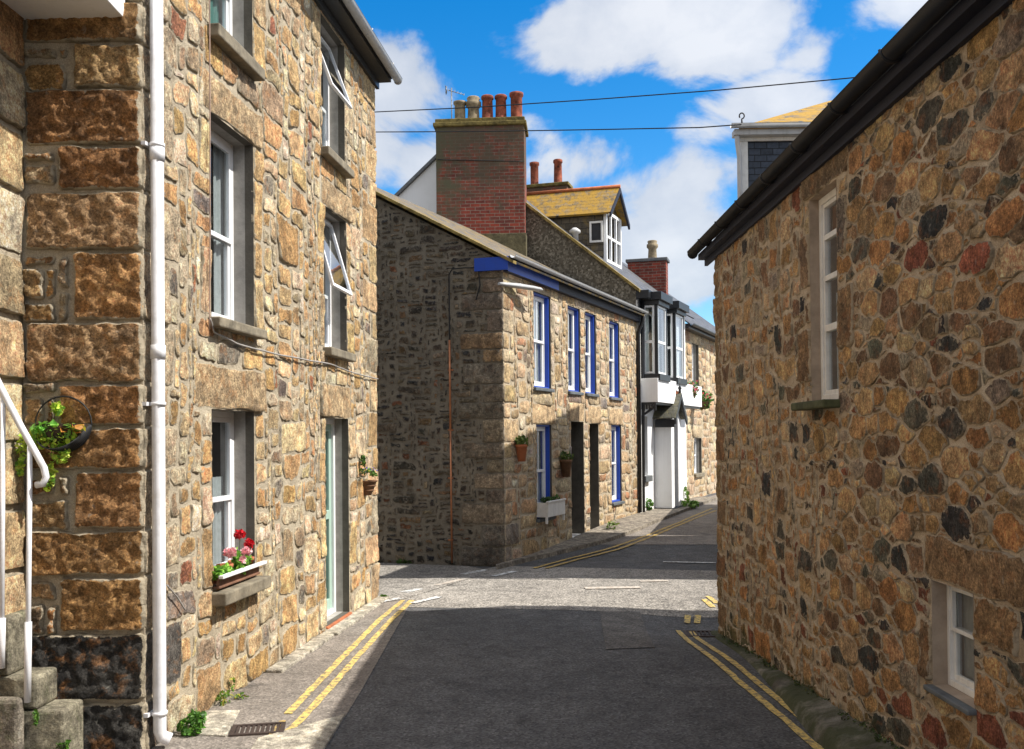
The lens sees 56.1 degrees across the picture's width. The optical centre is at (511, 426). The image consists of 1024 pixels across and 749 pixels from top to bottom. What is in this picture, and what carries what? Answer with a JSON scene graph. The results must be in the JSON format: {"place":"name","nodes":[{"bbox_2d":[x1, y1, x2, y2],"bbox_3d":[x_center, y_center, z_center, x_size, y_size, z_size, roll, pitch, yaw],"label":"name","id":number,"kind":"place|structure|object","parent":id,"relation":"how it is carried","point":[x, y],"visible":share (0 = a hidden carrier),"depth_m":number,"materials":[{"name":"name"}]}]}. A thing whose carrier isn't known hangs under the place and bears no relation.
{"place":"outdoors","nodes":[
{"label":"outdoors","id":0,"kind":"place"},
{"bbox_2d":[151,600,407,748],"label":"sidewalk","id":1,"kind":"structure","parent":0,"point":[273,697],"depth_m":7.69,"materials":[{"name":"concrete"}]},
{"bbox_2d":[176,708,206,735],"bbox_3d":[-2.178,2.032,6.577,0.196,0.164,0.291,-1,-1,0],"label":"weed","id":2,"kind":"object","parent":1,"relation":"on","point":[196,720],"visible":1,"depth_m":6.52,"materials":[{"name":"green plant"}]},
{"bbox_2d":[178,710,239,736],"bbox_3d":[-2.123,2.116,6.756,0.340,0.068,0.633,0,-1,-5],"label":"flagstone","id":3,"kind":"object","parent":1,"relation":"on","point":[218,723],"visible":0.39,"depth_m":6.75,"materials":[{"name":"beige stone"}]},
{"bbox_2d":[215,677,249,705],"bbox_3d":[-2.183,2.031,7.345,0.194,0.160,0.314,-1,-1,32],"label":"weed","id":4,"kind":"object","parent":1,"relation":"on","point":[219,698],"visible":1,"depth_m":7.33,"materials":[{"name":"green plant"}]},
{"bbox_2d":[229,721,285,736],"bbox_3d":[-1.748,2.088,6.605,0.360,0.026,0.240,0,-1,-10],"label":"drain cover","id":5,"kind":"object","parent":1,"relation":"on","point":[232,733],"visible":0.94,"depth_m":6.59,"materials":[{"name":"metal"}]},
{"bbox_2d":[251,714,344,748],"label":"flagstone","id":6,"kind":"object","parent":1,"relation":"on","point":[316,735],"visible":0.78,"depth_m":6.40,"materials":[{"name":"beige stone"}]},
{"bbox_2d":[284,600,404,712],"bbox_3d":[-1.509,2.115,9.419,0.104,0.001,4.879,-1,-1,3],"label":"double yellow line","id":7,"kind":"object","parent":1,"relation":"on","point":[292,708],"visible":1,"depth_m":8.49,"materials":[{"name":"paint"}]},
{"bbox_2d":[285,600,414,729],"bbox_3d":[-1.399,2.109,9.031,0.099,0.001,5.640,-1,-1,3],"label":"double yellow line","id":8,"kind":"object","parent":1,"relation":"on","point":[305,714],"visible":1,"depth_m":8.16,"materials":[{"name":"paint"}]},
{"bbox_2d":[325,493,815,748],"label":"road","id":9,"kind":"structure","parent":0,"point":[468,678],"depth_m":7.72,"materials":[{"name":"grey asphalt"}]},
{"bbox_2d":[0,610,82,748],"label":"stone steps","id":10,"kind":"structure","parent":9,"relation":"on","point":[60,721],"depth_m":5.83,"materials":[{"name":"stone"}]},
{"bbox_2d":[0,379,49,702],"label":"handrail","id":11,"kind":"object","parent":10,"relation":"on","point":[7,402],"visible":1,"depth_m":5.79,"materials":[{"name":"white metal"}]},
{"bbox_2d":[32,709,71,748],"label":"weed","id":12,"kind":"object","parent":10,"relation":"on","point":[36,720],"visible":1,"depth_m":5.80,"materials":[{"name":"green plant"}]},
{"bbox_2d":[0,0,124,676],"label":"neighbour house","id":13,"kind":"structure","parent":9,"relation":"on","point":[14,14],"depth_m":6.03,"materials":[{"name":"stone"}]},
{"bbox_2d":[22,0,401,748],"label":"stone house","id":14,"kind":"structure","parent":9,"relation":"on","point":[198,256],"depth_m":6.95,"materials":[{"name":"stone"}]},
{"bbox_2d":[14,395,91,491],"bbox_3d":[-2.918,0.108,6.058,0.466,0.614,0.184,-1,-1,0],"label":"wall basket","id":15,"kind":"object","parent":14,"relation":"attached to","point":[66,439],"depth_m":6.05,"materials":[{"name":"black metal"}]},
{"bbox_2d":[207,0,264,81],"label":"window","id":16,"kind":"structure","parent":14,"relation":"in","point":[221,35],"depth_m":7.79,"materials":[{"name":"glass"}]},
{"bbox_2d":[208,130,266,339],"bbox_3d":[-2.312,-1.558,7.682,0.366,1.638,0.965,-1,-1,6],"label":"window","id":17,"kind":"structure","parent":14,"relation":"in","point":[225,322],"depth_m":8.02,"materials":[{"name":"white glass"}]},
{"bbox_2d":[212,529,266,588],"bbox_3d":[-2.219,1.023,7.625,0.220,0.411,0.914,-1,-1,6],"label":"window box","id":18,"kind":"object","parent":14,"relation":"attached to","point":[240,566],"visible":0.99,"depth_m":7.59,"materials":[{"name":"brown wood"}]},
{"bbox_2d":[211,411,270,605],"bbox_3d":[-2.279,0.611,7.648,0.396,1.476,0.931,-1,-1,6],"label":"window","id":19,"kind":"structure","parent":14,"relation":"in","point":[228,595],"depth_m":7.96,"materials":[{"name":"white glass"}]},
{"bbox_2d":[325,419,335,616],"bbox_3d":[-2.081,0.998,10.428,0.080,2.172,0.845,-1,-1,6],"label":"door","id":20,"kind":"structure","parent":14,"relation":"in","point":[330,423],"depth_m":10.76,"materials":[{"name":"green paint"}]},
{"bbox_2d":[320,36,353,178],"bbox_3d":[-1.998,-3.551,10.412,0.342,1.491,0.961,-1,-1,6],"label":"window","id":21,"kind":"structure","parent":14,"relation":"in","point":[331,75],"depth_m":10.57,"materials":[{"name":"white glass"}]},
{"bbox_2d":[323,219,355,361],"bbox_3d":[-1.981,-1.523,10.430,0.330,1.581,0.929,-1,-1,6],"label":"window","id":22,"kind":"structure","parent":14,"relation":"in","point":[335,273],"depth_m":10.58,"materials":[{"name":"white glass"}]},
{"bbox_2d":[359,454,377,494],"bbox_3d":[-1.688,0.545,11.351,0.210,0.550,0.507,-1,-1,9],"label":"wall planter","id":23,"kind":"object","parent":14,"relation":"attached to","point":[369,485],"visible":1,"depth_m":11.39,"materials":[{"name":"ceramic"}]},
{"bbox_2d":[376,124,741,132],"bbox_3d":[0.120,-4.444,14.640,7.378,1.347,0.794,-1,-1,35],"label":"overhead cable","id":24,"kind":"object","parent":14,"relation":"attached to","point":[566,129],"visible":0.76,"depth_m":14.51,"materials":[{"name":"black metal"}]},
{"bbox_2d":[374,77,853,112],"bbox_3d":[1.258,-4.775,13.998,9.345,0.946,0.432,-1,-1,27],"label":"overhead cable","id":25,"kind":"object","parent":14,"relation":"attached to","point":[621,97],"visible":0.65,"depth_m":13.97,"materials":[{"name":"black metal"}]},
{"bbox_2d":[266,650,309,672],"bbox_3d":[-1.996,2.129,8.602,0.154,0.085,0.770,-1,-1,6],"label":"kerb stone","id":26,"kind":"object","parent":9,"relation":"on","point":[287,662],"visible":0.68,"depth_m":8.52,"materials":[{"name":"stone"}]},
{"bbox_2d":[297,633,333,651],"bbox_3d":[-1.908,2.137,9.375,0.154,0.085,0.738,-1,-1,6],"label":"kerb stone","id":27,"kind":"object","parent":9,"relation":"on","point":[315,643],"visible":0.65,"depth_m":9.31,"materials":[{"name":"stone"}]},
{"bbox_2d":[323,614,363,635],"bbox_3d":[-1.797,2.147,10.283,0.169,0.085,1.043,-1,-1,6],"label":"kerb stone","id":28,"kind":"object","parent":9,"relation":"on","point":[343,625],"visible":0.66,"depth_m":10.20,"materials":[{"name":"stone"}]},
{"bbox_2d":[352,602,380,615],"bbox_3d":[-1.697,2.158,11.205,0.159,0.085,0.765,-1,-1,6],"label":"kerb stone","id":29,"kind":"object","parent":9,"relation":"on","point":[367,608],"visible":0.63,"depth_m":11.18,"materials":[{"name":"stone"}]},
{"bbox_2d":[370,596,388,603],"bbox_3d":[-1.632,2.164,11.830,0.147,0.085,0.444,-1,-1,6],"label":"kerb stone","id":30,"kind":"object","parent":9,"relation":"on","point":[380,599],"visible":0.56,"depth_m":11.77,"materials":[{"name":"stone"}]},
{"bbox_2d":[396,559,411,563],"bbox_3d":[-1.537,2.163,15.350,0.660,0.120,0.126,-1,-1,4],"label":"weed","id":31,"kind":"object","parent":9,"relation":"on","point":[398,561],"visible":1,"depth_m":15.33,"materials":[{"name":"green plant"}]},
{"bbox_2d":[378,563,491,599],"bbox_3d":[-7.131,2.161,15.676,13.700,0.164,7.600,-1,-1,0],"label":"lane surface","id":32,"kind":"object","parent":9,"relation":"attached to","point":[395,579],"visible":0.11,"depth_m":13.85,"materials":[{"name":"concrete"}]},
{"bbox_2d":[400,588,419,591],"bbox_3d":[-1.313,2.149,12.606,0.137,0.001,0.332,-1,-1,33],"label":"white road marking","id":33,"kind":"object","parent":32,"relation":"on","point":[411,590],"visible":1,"depth_m":12.58,"materials":[{"name":"paint"}]},
{"bbox_2d":[434,579,463,584],"bbox_3d":[-0.867,2.154,13.298,0.110,0.001,0.623,-1,-1,31],"label":"white road marking","id":34,"kind":"object","parent":32,"relation":"on","point":[448,582],"visible":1,"depth_m":13.29,"materials":[{"name":"white paint"}]},
{"bbox_2d":[462,569,484,573],"bbox_3d":[-0.559,2.163,14.292,0.119,0.001,0.560,-1,-1,35],"label":"white road marking","id":35,"kind":"object","parent":32,"relation":"on","point":[474,571],"visible":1,"depth_m":14.32,"materials":[{"name":"paint"}]},
{"bbox_2d":[375,187,647,566],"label":"corner house","id":36,"kind":"structure","parent":9,"relation":"on","point":[479,370],"depth_m":15.41,"materials":[{"name":"stone"}]},
{"bbox_2d":[433,91,528,256],"bbox_3d":[-0.694,-4.792,22.526,2.159,5.941,1.020,-1,-1,4],"label":"brick chimney","id":37,"kind":"object","parent":36,"relation":"on","point":[481,187],"visible":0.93,"depth_m":22.09,"materials":[{"name":"red brick"}]},
{"bbox_2d":[445,85,464,118],"bbox_3d":[-1.358,-7.463,22.902,0.451,1.320,0.273,-1,-1,0],"label":"tv aerial","id":38,"kind":"object","parent":37,"relation":"attached to","point":[451,96],"visible":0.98,"depth_m":22.90,"materials":[{"name":"silver metal"}]},
{"bbox_2d":[498,282,542,290],"bbox_3d":[0.129,-2.230,15.290,0.182,0.088,1.090,-1,-1,41],"label":"wall lamp","id":39,"kind":"object","parent":36,"relation":"attached to","point":[522,286],"visible":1,"depth_m":15.20,"materials":[{"name":"white metal"}]},
{"bbox_2d":[515,435,527,461],"bbox_3d":[0.126,0.344,15.348,0.238,0.428,0.346,0,-1,-26],"label":"wall planter","id":40,"kind":"object","parent":36,"relation":"attached to","point":[521,448],"visible":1,"depth_m":15.23,"materials":[{"name":"ceramic"}]},
{"bbox_2d":[533,292,554,392],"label":"window","id":41,"kind":"structure","parent":36,"relation":"in","point":[541,348],"depth_m":16.77,"materials":[{"name":"blue paint"}]},
{"bbox_2d":[536,425,555,522],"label":"window","id":42,"kind":"structure","parent":36,"relation":"in","point":[543,474],"depth_m":16.75,"materials":[{"name":"blue paint"}]},
{"bbox_2d":[536,494,565,523],"bbox_3d":[0.667,1.397,16.439,0.245,0.473,0.860,-1,-1,24],"label":"window planter","id":43,"kind":"object","parent":36,"relation":"attached to","point":[548,506],"visible":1,"depth_m":16.21,"materials":[{"name":"white paint"}]},
{"bbox_2d":[559,450,573,476],"bbox_3d":[0.970,0.662,17.222,0.287,0.475,0.423,-1,-1,0],"label":"wall planter","id":44,"kind":"object","parent":36,"relation":"attached to","point":[565,462],"visible":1,"depth_m":17.08,"materials":[{"name":"ceramic"}]},
{"bbox_2d":[568,306,583,395],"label":"window","id":45,"kind":"structure","parent":36,"relation":"in","point":[573,378],"depth_m":18.20,"materials":[{"name":"blue paint"}]},
{"bbox_2d":[585,312,599,396],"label":"window","id":46,"kind":"structure","parent":36,"relation":"in","point":[589,361],"depth_m":19.06,"materials":[{"name":"blue paint"}]},
{"bbox_2d":[609,321,622,400],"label":"window","id":47,"kind":"structure","parent":36,"relation":"in","point":[613,357],"depth_m":20.50,"materials":[{"name":"blue paint"}]},
{"bbox_2d":[611,425,624,505],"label":"window","id":48,"kind":"structure","parent":36,"relation":"in","point":[616,428],"depth_m":20.53,"materials":[{"name":"blue paint"}]},
{"bbox_2d":[394,154,701,512],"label":"white house","id":49,"kind":"structure","parent":9,"relation":"on","point":[574,233],"depth_m":22.87,"materials":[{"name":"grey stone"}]},
{"bbox_2d":[526,159,572,191],"bbox_3d":[0.992,-5.941,25.706,1.203,2.361,0.600,-1,-1,16],"label":"ridge chimney","id":50,"kind":"object","parent":49,"relation":"on","point":[556,184],"visible":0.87,"depth_m":25.55,"materials":[{"name":"ceramic"}]},
{"bbox_2d":[625,240,669,293],"bbox_3d":[3.732,-3.989,26.349,1.143,2.203,0.550,-1,-1,16],"label":"ridge chimney","id":51,"kind":"object","parent":49,"relation":"on","point":[651,270],"visible":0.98,"depth_m":26.11,"materials":[{"name":"brick"}]},
{"bbox_2d":[645,475,652,481],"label":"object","id":52,"kind":"structure","parent":49,"relation":"in","point":[648,478],"depth_m":22.21,"materials":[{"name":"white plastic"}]},
{"bbox_2d":[640,291,672,381],"bbox_3d":[3.343,-2.048,22.259,0.537,2.010,1.063,-1,-1,24],"label":"bay window","id":53,"kind":"structure","parent":49,"relation":"in","point":[659,301],"depth_m":21.95,"materials":[{"name":"black paint"}]},
{"bbox_2d":[659,301,688,385],"bbox_3d":[4.060,-2.036,23.792,0.626,2.010,1.081,-1,-1,24],"label":"bay window","id":54,"kind":"structure","parent":49,"relation":"in","point":[676,312],"depth_m":23.55,"materials":[{"name":"black paint"}]},
{"bbox_2d":[687,374,699,397],"bbox_3d":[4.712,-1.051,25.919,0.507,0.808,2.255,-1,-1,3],"label":"hanging basket","id":55,"kind":"object","parent":49,"relation":"attached to","point":[694,390],"visible":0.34,"depth_m":24.94,"materials":[{"name":"wicker"}]},
{"bbox_2d":[402,566,718,617],"bbox_3d":[0.621,2.186,12.895,4.626,0.081,3.762,-1,-1,13],"label":"junction surface","id":56,"kind":"object","parent":9,"relation":"attached to","point":[680,593],"visible":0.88,"depth_m":12.44,"materials":[{"name":"grey asphalt"}]},
{"bbox_2d":[409,596,440,602],"bbox_3d":[-1.059,2.138,11.859,0.116,0.001,0.550,-1,-1,34],"label":"white road marking","id":57,"kind":"object","parent":56,"relation":"on","point":[434,597],"visible":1,"depth_m":11.86,"materials":[{"name":"paint"}]},
{"bbox_2d":[491,571,516,575],"bbox_3d":[-0.113,2.156,14.078,0.109,0.001,0.590,-1,-1,32],"label":"white road marking","id":58,"kind":"object","parent":56,"relation":"on","point":[504,573],"visible":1,"depth_m":14.08,"materials":[{"name":"paint"}]},
{"bbox_2d":[585,586,640,588],"bbox_3d":[1.329,2.128,12.691,0.736,0.002,0.168,0,-1,-3],"label":"white road marking","id":59,"kind":"object","parent":56,"relation":"on","point":[612,587],"visible":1,"depth_m":12.69,"materials":[{"name":"white paint"}]},
{"bbox_2d":[639,580,667,581],"bbox_3d":[1.958,2.128,13.235,0.389,0.001,0.118,0,-1,-2],"label":"white road marking","id":60,"kind":"object","parent":56,"relation":"on","point":[651,580],"visible":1,"depth_m":13.26,"materials":[{"name":"white paint"}]},
{"bbox_2d":[702,599,715,606],"bbox_3d":[2.380,2.139,11.634,0.070,0.026,0.424,0,-1,-3],"label":"double yellow line","id":61,"kind":"object","parent":56,"relation":"on","point":[708,603],"visible":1,"depth_m":11.60,"materials":[{"name":"paint"}]},
{"bbox_2d":[706,596,717,602],"bbox_3d":[2.467,2.129,11.815,0.070,0.018,0.411,0,-1,-3],"label":"double yellow line","id":62,"kind":"object","parent":56,"relation":"on","point":[712,599],"visible":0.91,"depth_m":11.81,"materials":[{"name":"paint"}]},
{"bbox_2d":[600,611,654,648],"bbox_3d":[1.192,2.141,10.120,0.475,0.060,2.173,-1,-1,4],"label":"road patch","id":63,"kind":"object","parent":9,"relation":"on","point":[624,629],"visible":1,"depth_m":10.09,"materials":[{"name":"grey asphalt"}]},
{"bbox_2d":[600,495,717,544],"bbox_3d":[5.211,2.088,23.996,2.523,0.197,14.985,-1,-1,20],"label":"street surface","id":64,"kind":"object","parent":9,"relation":"attached to","point":[701,530],"visible":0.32,"depth_m":18.78,"materials":[{"name":"grey asphalt"}]},
{"bbox_2d":[533,508,712,567],"bbox_3d":[2.802,2.088,19.107,0.437,0.200,10.206,-1,-1,27],"label":"double yellow line","id":65,"kind":"object","parent":64,"relation":"on","point":[625,542],"visible":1,"depth_m":17.55,"materials":[{"name":"yellow paint"}]},
{"bbox_2d":[545,510,716,567],"bbox_3d":[2.829,2.084,18.799,0.340,0.200,9.540,-1,-1,27],"label":"double yellow line","id":66,"kind":"object","parent":64,"relation":"on","point":[634,542],"visible":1,"depth_m":17.54,"materials":[{"name":"paint"}]},
{"bbox_2d":[622,262,716,497],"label":"house","id":67,"kind":"structure","parent":9,"relation":"on","point":[700,367],"depth_m":28.32,"materials":[{"name":"stone"}]},
{"bbox_2d":[692,345,693,384],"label":"window","id":68,"kind":"structure","parent":67,"relation":"in","point":[692,345],"depth_m":28.04,"materials":[{"name":"white glass"}]},
{"bbox_2d":[694,438,704,477],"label":"window","id":69,"kind":"structure","parent":67,"relation":"in","point":[695,465],"depth_m":28.18,"materials":[{"name":"white glass"}]},
{"bbox_2d":[700,390,713,410],"bbox_3d":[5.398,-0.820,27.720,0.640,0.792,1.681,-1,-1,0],"label":"hanging basket","id":70,"kind":"object","parent":67,"relation":"attached to","point":[706,402],"visible":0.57,"depth_m":27.07,"materials":[{"name":"wicker"}]},
{"bbox_2d":[684,615,690,622],"bbox_3d":[1.996,2.189,10.919,0.070,0.028,0.353,-1,-1,12],"label":"double yellow line","id":71,"kind":"object","parent":9,"relation":"on","point":[687,618],"visible":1,"depth_m":10.92,"materials":[{"name":"paint"}]},
{"bbox_2d":[663,561,715,562],"bbox_3d":[2.802,2.143,15.168,0.824,0.001,0.116,-1,-1,12],"label":"white road marking","id":72,"kind":"object","parent":9,"relation":"on","point":[690,562],"visible":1,"depth_m":15.12,"materials":[{"name":"paint"}]},
{"bbox_2d":[694,615,700,622],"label":"double yellow line","id":73,"kind":"object","parent":9,"relation":"on","point":[697,618],"visible":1,"depth_m":10.92,"materials":[{"name":"paint"}]},
{"bbox_2d":[683,630,715,636],"bbox_3d":[2.069,2.217,10.239,0.450,0.026,0.300,-1,-1,5],"label":"drain cover","id":74,"kind":"object","parent":9,"relation":"on","point":[686,632],"visible":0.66,"depth_m":10.25,"materials":[{"name":"metal"}]},
{"bbox_2d":[689,631,796,716],"bbox_3d":[2.018,2.120,7.364,0.101,0.116,6.128,0,-1,-2],"label":"double yellow line","id":75,"kind":"object","parent":9,"relation":"on","point":[765,688],"visible":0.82,"depth_m":8.03,"materials":[{"name":"paint"}]},
{"bbox_2d":[676,630,823,748],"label":"double yellow line","id":76,"kind":"object","parent":9,"relation":"on","point":[804,736],"visible":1,"depth_m":7.28,"materials":[{"name":"paint"}]},
{"bbox_2d":[730,100,831,198],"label":"slate hung house","id":77,"kind":"structure","parent":9,"relation":"on","point":[761,146],"depth_m":13.30,"materials":[{"name":"paint"}]},
{"bbox_2d":[687,0,1023,748],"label":"rubble house","id":78,"kind":"structure","parent":9,"relation":"on","point":[861,242],"depth_m":5.55,"materials":[{"name":"brown stone"}]},
{"bbox_2d":[791,188,839,410],"bbox_3d":[2.224,-0.896,6.834,0.285,1.548,0.746,-1,-1,0],"label":"window","id":79,"kind":"structure","parent":78,"relation":"in","point":[829,398],"depth_m":6.99,"materials":[{"name":"white paint"}]},
{"bbox_2d":[923,585,976,715],"bbox_3d":[2.280,1.100,4.853,0.206,0.582,0.496,-1,-1,0],"label":"window","id":80,"kind":"structure","parent":78,"relation":"in","point":[965,684],"depth_m":5.01,"materials":[{"name":"white paint"}]},
{"bbox_2d":[496,496,716,569],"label":"pavement","id":81,"kind":"structure","parent":0,"point":[626,526],"depth_m":18.30,"materials":[{"name":"beige concrete"}]},
{"bbox_2d":[606,520,619,529],"bbox_3d":[1.966,1.933,18.741,0.275,0.236,0.293,-1,-1,0],"label":"weed","id":82,"kind":"object","parent":81,"relation":"on","point":[612,524],"visible":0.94,"depth_m":18.71,"materials":[{"name":"green plant"}]},
{"bbox_2d":[645,498,653,510],"bbox_3d":[3.111,1.823,22.384,0.380,0.411,0.349,-1,-1,37],"label":"weed","id":83,"kind":"object","parent":81,"relation":"on","point":[651,503],"visible":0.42,"depth_m":22.32,"materials":[{"name":"green plant"}]},
{"bbox_2d":[681,486,699,507],"bbox_3d":[4.529,1.827,24.693,0.628,0.496,2.600,-1,-1,11],"label":"weed","id":84,"kind":"object","parent":81,"relation":"on","point":[692,503],"visible":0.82,"depth_m":23.80,"materials":[{"name":"green plant"}]},
{"bbox_2d":[355,0,927,325],"label":"sky","id":85,"kind":"structure","parent":0,"point":[675,184],"materials":[{"name":"blue"}]},
{"bbox_2d":[711,630,897,748],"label":"pavement","id":86,"kind":"structure","parent":0,"point":[824,725],"depth_m":6.54,"materials":[{"name":"grey concrete"}]},
{"bbox_2d":[714,630,901,748],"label":"grass","id":87,"kind":"structure","parent":86,"relation":"on","point":[765,663],"depth_m":6.71,"materials":[{"name":"green plant"}]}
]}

